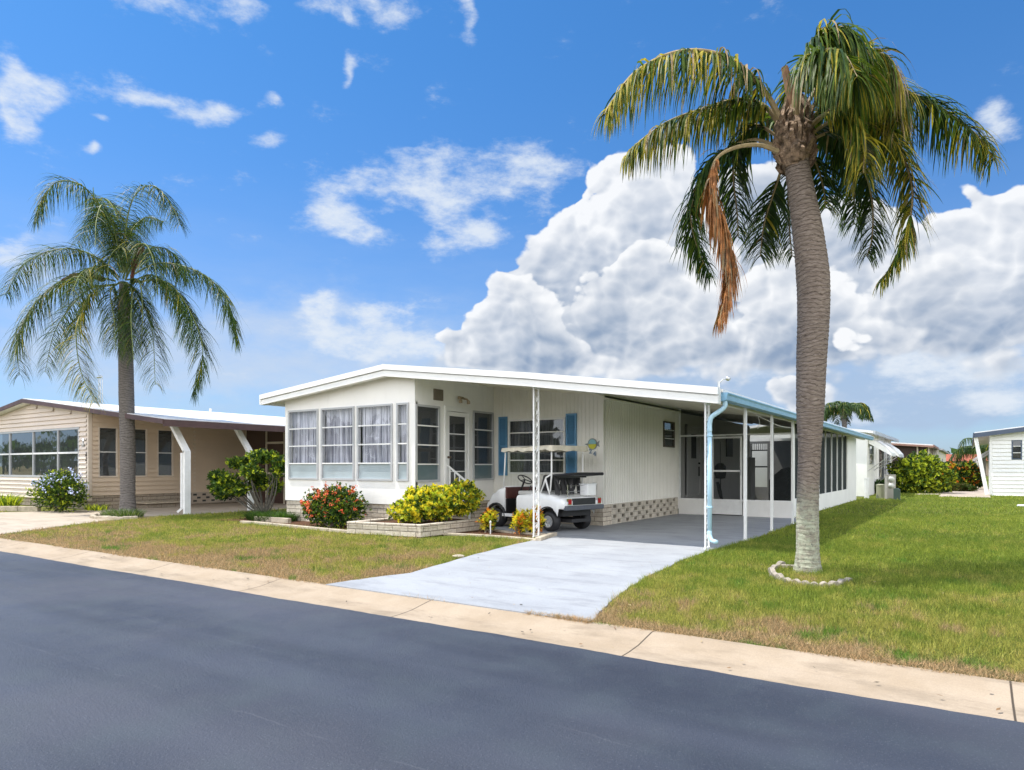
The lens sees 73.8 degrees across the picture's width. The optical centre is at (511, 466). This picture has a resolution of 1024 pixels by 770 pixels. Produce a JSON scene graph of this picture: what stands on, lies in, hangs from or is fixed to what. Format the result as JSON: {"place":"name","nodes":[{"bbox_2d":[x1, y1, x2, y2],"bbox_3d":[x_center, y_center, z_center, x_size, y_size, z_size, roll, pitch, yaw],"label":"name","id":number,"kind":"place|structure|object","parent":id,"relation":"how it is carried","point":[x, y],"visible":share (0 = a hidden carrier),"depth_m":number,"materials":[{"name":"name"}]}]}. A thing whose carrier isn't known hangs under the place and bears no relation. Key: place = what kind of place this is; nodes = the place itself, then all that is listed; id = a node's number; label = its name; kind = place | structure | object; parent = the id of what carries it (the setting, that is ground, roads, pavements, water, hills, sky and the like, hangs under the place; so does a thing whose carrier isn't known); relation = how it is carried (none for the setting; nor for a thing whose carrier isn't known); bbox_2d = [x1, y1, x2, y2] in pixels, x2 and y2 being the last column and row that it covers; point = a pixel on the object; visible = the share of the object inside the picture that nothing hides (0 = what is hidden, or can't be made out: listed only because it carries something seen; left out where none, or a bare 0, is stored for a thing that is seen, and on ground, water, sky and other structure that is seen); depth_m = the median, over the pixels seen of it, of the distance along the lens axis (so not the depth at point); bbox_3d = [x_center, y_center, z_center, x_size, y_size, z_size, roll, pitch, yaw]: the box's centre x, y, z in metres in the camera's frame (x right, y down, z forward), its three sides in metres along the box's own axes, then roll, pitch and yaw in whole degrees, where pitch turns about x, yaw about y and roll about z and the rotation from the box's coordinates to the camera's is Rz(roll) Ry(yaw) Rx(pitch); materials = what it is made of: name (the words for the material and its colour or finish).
{"place":"outdoors","nodes":[
{"label":"outdoors","id":0,"kind":"place"},
{"bbox_2d":[0,502,286,534],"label":"driveway","id":1,"kind":"structure","parent":0,"point":[11,522],"depth_m":19.83,"materials":[{"name":"beige concrete"}]},
{"bbox_2d":[82,503,110,510],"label":"strap leaf plant","id":2,"kind":"object","parent":1,"relation":"on","point":[97,508],"visible":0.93,"depth_m":21.64,"materials":[{"name":"green plant"}]},
{"bbox_2d":[0,551,1023,769],"bbox_3d":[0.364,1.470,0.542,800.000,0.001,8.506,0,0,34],"label":"road","id":3,"kind":"structure","parent":0,"point":[103,669],"depth_m":4.25,"materials":[{"name":"grey asphalt"}]},
{"bbox_2d":[0,476,1023,682],"bbox_3d":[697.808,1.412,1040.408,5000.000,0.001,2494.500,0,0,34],"label":"ground","id":4,"kind":"structure","parent":0,"point":[733,631],"depth_m":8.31,"materials":[{"name":"green plant"}]},
{"bbox_2d":[0,493,26,505],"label":"strap leaf plant","id":5,"kind":"object","parent":4,"relation":"on","point":[8,500],"visible":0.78,"depth_m":21.88,"materials":[{"name":"green plant"}]},
{"bbox_2d":[0,506,40,511],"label":"bed edging","id":6,"kind":"object","parent":4,"relation":"on","point":[22,508],"visible":0.9,"depth_m":21.41,"materials":[{"name":"concrete"}]},
{"bbox_2d":[25,467,91,511],"bbox_3d":[-14.010,0.728,21.140,2.487,1.434,1.482,0,0,34],"label":"flowering shrub","id":7,"kind":"object","parent":4,"relation":"on","point":[56,491],"visible":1,"depth_m":20.87,"materials":[{"name":"green plant"}]},
{"bbox_2d":[98,507,146,516],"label":"ground cover","id":8,"kind":"object","parent":4,"relation":"on","point":[124,512],"visible":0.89,"depth_m":18.46,"materials":[{"name":"green plant"}]},
{"bbox_2d":[0,173,244,510],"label":"palm tree","id":9,"kind":"object","parent":4,"relation":"on","point":[137,253],"visible":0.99,"depth_m":19.91,"materials":[{"name":"green plant"}]},
{"bbox_2d":[0,398,286,513],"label":"mobile home","id":10,"kind":"object","parent":4,"relation":"on","point":[180,454],"visible":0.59,"depth_m":23.84,"materials":[{"name":"beige"}]},
{"bbox_2d":[0,427,79,476],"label":"window","id":11,"kind":"structure","parent":10,"relation":"in","point":[28,453],"depth_m":24.15,"materials":[{"name":"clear glass"}]},
{"bbox_2d":[96,375,102,403],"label":"antenna mast","id":12,"kind":"object","parent":10,"relation":"attached to","point":[99,376],"visible":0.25,"depth_m":75.07,"materials":[{"name":"metal"}]},
{"bbox_2d":[98,427,117,477],"bbox_3d":[-13.383,-0.480,22.590,0.065,1.680,0.628,0,0,34],"label":"window","id":13,"kind":"structure","parent":10,"relation":"in","point":[107,436],"depth_m":22.59,"materials":[{"name":"beige glass"}]},
{"bbox_2d":[135,428,147,476],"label":"window","id":14,"kind":"structure","parent":10,"relation":"in","point":[141,435],"depth_m":23.52,"materials":[{"name":"beige glass"}]},
{"bbox_2d":[157,429,173,476],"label":"window","id":15,"kind":"structure","parent":10,"relation":"in","point":[165,438],"depth_m":24.22,"materials":[{"name":"beige glass"}]},
{"bbox_2d":[218,518,346,529],"bbox_3d":[-4.737,1.389,16.814,6.200,0.002,1.750,0,0,34],"label":"planting bed","id":16,"kind":"object","parent":4,"relation":"on","point":[304,523],"visible":0.33,"depth_m":16.64,"materials":[{"name":"brown soil"}]},
{"bbox_2d":[206,448,284,512],"bbox_3d":[-7.072,0.454,18.552,2.459,1.929,1.346,0,0,11],"label":"tree","id":17,"kind":"object","parent":16,"relation":"on","point":[225,485],"visible":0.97,"depth_m":18.34,"materials":[{"name":"green plant"}]},
{"bbox_2d":[237,508,301,521],"bbox_3d":[-6.233,1.252,17.678,2.187,0.295,1.351,0,0,34],"label":"grass clump","id":18,"kind":"object","parent":16,"relation":"on","point":[252,515],"visible":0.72,"depth_m":17.39,"materials":[{"name":"green plant"}]},
{"bbox_2d":[254,516,290,522],"bbox_3d":[-6.015,1.340,17.120,1.372,0.140,0.100,0,0,34],"label":"bed edging","id":19,"kind":"object","parent":16,"relation":"on","point":[279,520],"visible":0.76,"depth_m":16.94,"materials":[{"name":"stone"}]},
{"bbox_2d":[300,481,371,527],"bbox_3d":[-4.109,0.875,15.690,1.878,1.111,1.112,0,0,34],"label":"flowering shrub","id":20,"kind":"object","parent":16,"relation":"on","point":[329,504],"visible":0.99,"depth_m":15.46,"materials":[{"name":"green plant"}]},
{"bbox_2d":[240,521,346,533],"bbox_3d":[-5.030,1.375,15.648,4.207,0.070,0.176,0,0,38],"label":"bed edging","id":21,"kind":"object","parent":4,"relation":"on","point":[307,527],"visible":0.8,"depth_m":15.39,"materials":[{"name":"concrete"}]},
{"bbox_2d":[347,518,478,537],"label":"planter wall","id":22,"kind":"structure","parent":4,"relation":"on","point":[380,526],"depth_m":14.02,"materials":[{"name":"brick"}]},
{"bbox_2d":[402,485,415,497],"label":"croton shrub","id":23,"kind":"object","parent":22,"relation":"on","point":[406,494],"visible":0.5,"depth_m":14.76,"materials":[{"name":"yellow plant"}]},
{"bbox_2d":[386,478,486,523],"bbox_3d":[-1.591,0.734,14.666,2.222,0.997,1.264,0,0,-11],"label":"croton shrub","id":24,"kind":"object","parent":22,"relation":"on","point":[447,502],"visible":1,"depth_m":14.42,"materials":[{"name":"yellow plant"}]},
{"bbox_2d":[452,554,463,557],"bbox_3d":[-0.827,1.380,10.553,0.194,0.040,0.197,0,0,34],"label":"valve cover","id":25,"kind":"object","parent":4,"relation":"on","point":[459,555],"visible":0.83,"depth_m":10.49,"materials":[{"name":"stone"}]},
{"bbox_2d":[443,533,536,540],"bbox_3d":[-0.418,1.385,13.494,2.241,0.050,0.219,0,0,33],"label":"bed edging","id":26,"kind":"object","parent":4,"relation":"on","point":[475,535],"visible":0.66,"depth_m":13.64,"materials":[{"name":"concrete"}]},
{"bbox_2d":[457,529,540,536],"bbox_3d":[-0.632,1.388,14.452,3.250,0.001,1.300,0,0,34],"label":"planting bed","id":27,"kind":"object","parent":4,"relation":"on","point":[479,531],"visible":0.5,"depth_m":14.14,"materials":[{"name":"brown soil"}]},
{"bbox_2d":[476,508,498,532],"bbox_3d":[-0.504,1.131,14.458,0.508,0.577,0.469,0,0,15],"label":"croton plant","id":28,"kind":"object","parent":27,"relation":"on","point":[485,518],"visible":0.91,"depth_m":14.36,"materials":[{"name":"yellow plant"}]},
{"bbox_2d":[487,529,545,534],"bbox_3d":[-0.042,1.380,14.354,1.815,0.060,0.231,0,0,44],"label":"bed edging","id":29,"kind":"object","parent":27,"relation":"on","point":[506,531],"visible":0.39,"depth_m":14.18,"materials":[{"name":"concrete"}]},
{"bbox_2d":[508,508,529,533],"bbox_3d":[0.160,1.130,14.019,0.498,0.580,0.467,0,0,1],"label":"croton plant","id":30,"kind":"object","parent":27,"relation":"on","point":[519,518],"visible":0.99,"depth_m":13.95,"materials":[{"name":"yellow plant"}]},
{"bbox_2d":[523,505,546,532],"bbox_3d":[0.456,1.097,14.034,0.546,0.640,0.535,0,0,34],"label":"croton plant","id":31,"kind":"object","parent":27,"relation":"on","point":[529,527],"visible":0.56,"depth_m":13.96,"materials":[{"name":"yellow plant"}]},
{"bbox_2d":[0,538,1023,721],"bbox_3d":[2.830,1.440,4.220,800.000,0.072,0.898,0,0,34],"label":"kerb gutter","id":32,"kind":"object","parent":4,"relation":"on","point":[975,695],"visible":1,"depth_m":5.57,"materials":[{"name":"concrete"}]},
{"bbox_2d":[64,539,1008,709],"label":"fallen leaves","id":33,"kind":"object","parent":32,"relation":"on","point":[630,604],"visible":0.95,"depth_m":6.01,"materials":[{"name":"brown plant"}]},
{"bbox_2d":[259,364,873,548],"bbox_3d":[4.234,-0.453,23.126,12.130,3.705,20.870,0,0,34],"label":"mobile home","id":34,"kind":"object","parent":4,"relation":"on","point":[381,437],"visible":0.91,"depth_m":16.82,"materials":[{"name":"white metal"}]},
{"bbox_2d":[288,409,318,479],"bbox_3d":[-5.252,-0.545,17.408,1.203,1.850,0.234,0,0,34],"label":"window","id":35,"kind":"structure","parent":34,"relation":"in","point":[305,465],"depth_m":17.48,"materials":[{"name":"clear glass"}]},
{"bbox_2d":[321,406,354,479],"bbox_3d":[-4.199,-0.545,16.702,1.230,1.850,0.235,0,0,34],"label":"window","id":36,"kind":"structure","parent":34,"relation":"in","point":[340,421],"depth_m":16.75,"materials":[{"name":"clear glass"}]},
{"bbox_2d":[357,404,392,480],"bbox_3d":[-3.155,-0.545,16.002,1.207,1.850,0.234,0,0,34],"label":"window","id":37,"kind":"structure","parent":34,"relation":"in","point":[377,420],"depth_m":16.07,"materials":[{"name":"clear glass"}]},
{"bbox_2d":[396,402,408,480],"bbox_3d":[-2.419,-0.545,15.505,0.422,1.850,0.229,0,0,34],"label":"window","id":38,"kind":"structure","parent":34,"relation":"in","point":[402,468],"depth_m":15.51,"materials":[{"name":"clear glass"}]},
{"bbox_2d":[415,404,439,481],"bbox_3d":[-1.935,-0.525,15.602,0.065,1.750,0.838,0,0,34],"label":"window","id":39,"kind":"structure","parent":34,"relation":"in","point":[428,424],"depth_m":15.62,"materials":[{"name":"clear glass"}]},
{"bbox_2d":[447,411,467,492],"bbox_3d":[-1.295,-0.330,16.484,0.125,1.960,0.828,0,0,34],"label":"door","id":40,"kind":"structure","parent":34,"relation":"in","point":[457,423],"depth_m":16.53,"materials":[{"name":"white glass"}]},
{"bbox_2d":[447,465,470,518],"bbox_3d":[-1.249,0.677,15.872,0.818,1.445,0.047,0,0,45],"label":"hand rail","id":41,"kind":"object","parent":34,"relation":"attached to","point":[461,477],"visible":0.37,"depth_m":15.96,"materials":[{"name":"white metal"}]},
{"bbox_2d":[473,410,493,480],"bbox_3d":[-0.741,-0.525,17.382,0.065,1.750,0.869,0,0,34],"label":"window","id":42,"kind":"structure","parent":34,"relation":"in","point":[483,422],"depth_m":17.42,"materials":[{"name":"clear glass"}]},
{"bbox_2d":[508,417,565,473],"bbox_3d":[0.607,-0.505,17.049,1.672,1.390,0.065,0,0,34],"label":"window","id":43,"kind":"structure","parent":34,"relation":"in","point":[552,430],"depth_m":17.01,"materials":[{"name":"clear glass"}]},
{"bbox_2d":[585,438,599,449],"bbox_3d":[1.895,-0.532,16.159,0.400,0.270,0.020,0,0,34],"label":"plaque","id":44,"kind":"object","parent":34,"relation":"attached to","point":[592,444],"visible":1,"depth_m":16.14,"materials":[{"name":"multicoloured"}]},
{"bbox_2d":[663,421,674,447],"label":"window","id":45,"kind":"structure","parent":34,"relation":"in","point":[668,427],"depth_m":19.52,"materials":[{"name":"black glass"}]},
{"bbox_2d":[685,424,700,495],"bbox_3d":[5.622,-0.190,21.119,0.110,2.180,1.235,0,0,34],"label":"door","id":46,"kind":"structure","parent":34,"relation":"in","point":[692,444],"depth_m":21.04,"materials":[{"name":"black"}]},
{"bbox_2d":[714,442,725,498],"bbox_3d":[6.691,0.290,22.002,0.830,2.180,0.380,0,0,34],"label":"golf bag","id":47,"kind":"object","parent":34,"relation":"on","point":[720,466],"visible":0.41,"depth_m":21.90,"materials":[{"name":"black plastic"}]},
{"bbox_2d":[717,376,730,387],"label":"street lamp","id":48,"kind":"object","parent":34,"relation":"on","point":[727,378],"visible":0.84,"depth_m":61.90,"materials":[{"name":"metal"}]},
{"bbox_2d":[712,436,741,514],"bbox_3d":[6.086,0.255,19.368,0.857,2.210,0.070,0,0,34],"label":"screen door","id":49,"kind":"structure","parent":34,"relation":"in","point":[730,507],"depth_m":19.37,"materials":[{"name":"white metal"}]},
{"bbox_2d":[726,436,732,456],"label":"window","id":50,"kind":"structure","parent":34,"relation":"in","point":[729,441],"depth_m":24.29,"materials":[{"name":"black glass"}]},
{"bbox_2d":[742,457,754,502],"bbox_3d":[8.822,0.515,26.233,0.870,1.730,0.600,0,0,34],"label":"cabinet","id":51,"kind":"object","parent":34,"relation":"on","point":[750,478],"visible":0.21,"depth_m":25.81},
{"bbox_2d":[751,444,766,467],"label":"window","id":52,"kind":"structure","parent":34,"relation":"in","point":[751,444],"depth_m":28.43,"materials":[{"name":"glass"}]},
{"bbox_2d":[768,467,790,500],"bbox_3d":[8.897,0.710,21.968,1.232,1.380,0.764,0,0,34],"label":"grill cover","id":53,"kind":"object","parent":34,"relation":"on","point":[782,484],"visible":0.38,"depth_m":21.75,"materials":[{"name":"black fabric"}]},
{"bbox_2d":[768,567,775,572],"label":"lawn edging","id":54,"kind":"object","parent":4,"relation":"on","point":[771,569],"visible":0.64,"depth_m":8.88,"materials":[{"name":"stone"}]},
{"bbox_2d":[775,573,784,580],"bbox_3d":[3.305,1.364,8.432,0.065,0.095,0.133,0,0,-12],"label":"lawn edging","id":55,"kind":"object","parent":4,"relation":"on","point":[777,575],"visible":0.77,"depth_m":8.40,"materials":[{"name":"stone"}]},
{"bbox_2d":[776,561,785,567],"bbox_3d":[3.770,1.367,9.570,0.064,0.088,0.238,0,0,44],"label":"lawn edging","id":56,"kind":"object","parent":4,"relation":"on","point":[780,562],"visible":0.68,"depth_m":9.52,"materials":[{"name":"stone"}]},
{"bbox_2d":[590,9,1008,573],"bbox_3d":[3.776,-2.298,9.350,5.552,7.448,3.135,0,0,-26],"label":"palm tree","id":57,"kind":"object","parent":4,"relation":"on","point":[865,99],"visible":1,"depth_m":9.04,"materials":[{"name":"green plant"}]},
{"bbox_2d":[749,425,903,495],"bbox_3d":[16.863,-0.410,39.082,9.470,3.620,12.700,0,0,34],"label":"mobile home","id":58,"kind":"object","parent":4,"relation":"on","point":[873,457],"visible":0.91,"depth_m":33.81,"materials":[{"name":"white paint"}]},
{"bbox_2d":[869,445,873,464],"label":"window","id":59,"kind":"structure","parent":58,"relation":"in","point":[871,448],"depth_m":33.51,"materials":[{"name":"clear glass"}]},
{"bbox_2d":[879,449,883,478],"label":"window","id":60,"kind":"structure","parent":58,"relation":"in","point":[881,453],"depth_m":37.31,"materials":[{"name":"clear glass"}]},
{"bbox_2d":[828,580,839,585],"bbox_3d":[3.788,1.378,8.044,0.157,0.064,0.061,0,0,-30],"label":"lawn edging","id":61,"kind":"object","parent":4,"relation":"on","point":[835,582],"visible":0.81,"depth_m":8.02,"materials":[{"name":"stone"}]},
{"bbox_2d":[824,401,873,427],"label":"palm tree","id":62,"kind":"object","parent":4,"relation":"on","point":[843,410],"visible":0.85,"depth_m":45.53,"materials":[{"name":"green plant"}]},
{"bbox_2d":[864,478,869,497],"bbox_3d":[15.626,0.950,30.065,0.220,0.900,0.220,0,0,34],"label":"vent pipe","id":63,"kind":"object","parent":4,"relation":"on","point":[866,487],"visible":0.91,"depth_m":29.98,"materials":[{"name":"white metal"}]},
{"bbox_2d":[874,478,884,493],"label":"bush","id":64,"kind":"object","parent":4,"relation":"on","point":[880,482],"visible":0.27,"depth_m":34.40,"materials":[{"name":"green plant"}]},
{"bbox_2d":[876,484,884,498],"bbox_3d":[16.234,1.085,30.065,0.380,0.630,0.374,0,0,34],"label":"utility pedestal","id":65,"kind":"object","parent":4,"relation":"on","point":[880,490],"visible":0.84,"depth_m":29.93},
{"bbox_2d":[885,475,895,498],"bbox_3d":[16.343,0.875,29.417,0.400,1.050,0.365,0,0,0],"label":"meter pedestal","id":66,"kind":"object","parent":4,"relation":"on","point":[890,482],"visible":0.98,"depth_m":29.39,"materials":[{"name":"grey metal"}]},
{"bbox_2d":[893,488,899,499],"bbox_3d":[16.311,1.160,28.918,0.240,0.480,0.250,0,0,34],"label":"utility box","id":67,"kind":"object","parent":4,"relation":"on","point":[896,492],"visible":0.96,"depth_m":28.82,"materials":[{"name":"metal"}]},
{"bbox_2d":[891,442,938,483],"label":"mobile home","id":68,"kind":"object","parent":4,"relation":"on","point":[906,449],"visible":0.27,"depth_m":46.73,"materials":[{"name":"white metal"}]},
{"bbox_2d":[934,448,949,478],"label":"mobile home","id":69,"kind":"object","parent":4,"relation":"on","point":[941,453],"visible":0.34,"depth_m":57.33,"materials":[{"name":"white metal"}]},
{"bbox_2d":[940,461,955,484],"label":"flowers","id":70,"kind":"object","parent":4,"relation":"on","point":[952,465],"visible":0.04,"depth_m":42.93,"materials":[{"name":"yellow plant"}]},
{"bbox_2d":[915,489,988,494],"bbox_3d":[24.792,1.389,38.266,3.746,0.001,12.756,0,0,34],"label":"gravel bed","id":71,"kind":"object","parent":4,"relation":"on","point":[980,492],"visible":0.4,"depth_m":35.15,"materials":[{"name":"beige gravel"}]},
{"bbox_2d":[885,449,958,492],"bbox_3d":[21.551,0.300,35.974,3.392,2.520,2.366,0,0,34],"label":"bush","id":72,"kind":"object","parent":71,"relation":"on","point":[912,473],"visible":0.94,"depth_m":35.48,"materials":[{"name":"green plant"}]},
{"bbox_2d":[938,488,951,491],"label":"bush","id":73,"kind":"object","parent":71,"relation":"on","point":[947,490],"visible":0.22,"depth_m":36.72,"materials":[{"name":"green plant"}]},
{"bbox_2d":[948,482,978,490],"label":"bush","id":74,"kind":"object","parent":71,"relation":"on","point":[962,486],"visible":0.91,"depth_m":38.19,"materials":[{"name":"green plant"}]},
{"bbox_2d":[950,459,985,487],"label":"bush","id":75,"kind":"object","parent":71,"relation":"on","point":[969,472],"visible":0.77,"depth_m":41.65,"materials":[{"name":"green plant"}]},
{"bbox_2d":[947,445,987,452],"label":"tree belt","id":76,"kind":"object","parent":4,"relation":"on","point":[953,450],"depth_m":165.59,"materials":[{"name":"green plant"}]},
{"bbox_2d":[948,438,988,474],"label":"palm tree","id":77,"kind":"object","parent":4,"relation":"on","point":[959,453],"visible":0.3,"depth_m":69.96,"materials":[{"name":"green plant"}]},
{"bbox_2d":[972,426,1023,495],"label":"mobile home","id":78,"kind":"object","parent":4,"relation":"on","point":[1006,460],"visible":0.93,"depth_m":32.68,"materials":[{"name":"white metal"}]},
{"bbox_2d":[1011,440,1021,459],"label":"window","id":79,"kind":"structure","parent":78,"relation":"in","point":[1016,448],"depth_m":32.43,"materials":[{"name":"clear glass"}]},
{"bbox_2d":[0,0,1023,453],"label":"sky","id":80,"kind":"structure","parent":0,"point":[368,183],"materials":[{"name":"blue"}]},
{"bbox_2d":[326,513,795,621],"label":"driveway","id":81,"kind":"structure","parent":0,"point":[570,569],"depth_m":9.52,"materials":[{"name":"concrete"}]},
{"bbox_2d":[451,501,511,526],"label":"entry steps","id":82,"kind":"structure","parent":81,"relation":"on","point":[477,514],"depth_m":16.25,"materials":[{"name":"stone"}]},
{"bbox_2d":[486,445,603,531],"bbox_3d":[0.709,0.462,15.530,1.238,1.865,2.775,0,0,-43],"label":"golf cart","id":83,"kind":"object","parent":81,"relation":"on","point":[562,501],"visible":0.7,"depth_m":14.90,"materials":[{"name":"white metal"}]},
{"bbox_2d":[535,532,556,540],"bbox_3d":[0.668,1.370,13.334,0.134,0.080,1.073,0,0,20],"label":"bed edging","id":84,"kind":"object","parent":81,"relation":"on","point":[545,536],"visible":0.87,"depth_m":13.16,"materials":[{"name":"concrete"}]},
{"bbox_2d":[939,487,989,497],"bbox_3d":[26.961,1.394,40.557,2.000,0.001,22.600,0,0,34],"label":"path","id":85,"kind":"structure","parent":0,"point":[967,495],"depth_m":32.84,"materials":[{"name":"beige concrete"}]},
{"bbox_2d":[946,454,988,475],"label":"house","id":86,"kind":"structure","parent":0,"point":[965,458],"depth_m":100.17,"materials":[{"name":"red tile"}]}
]}

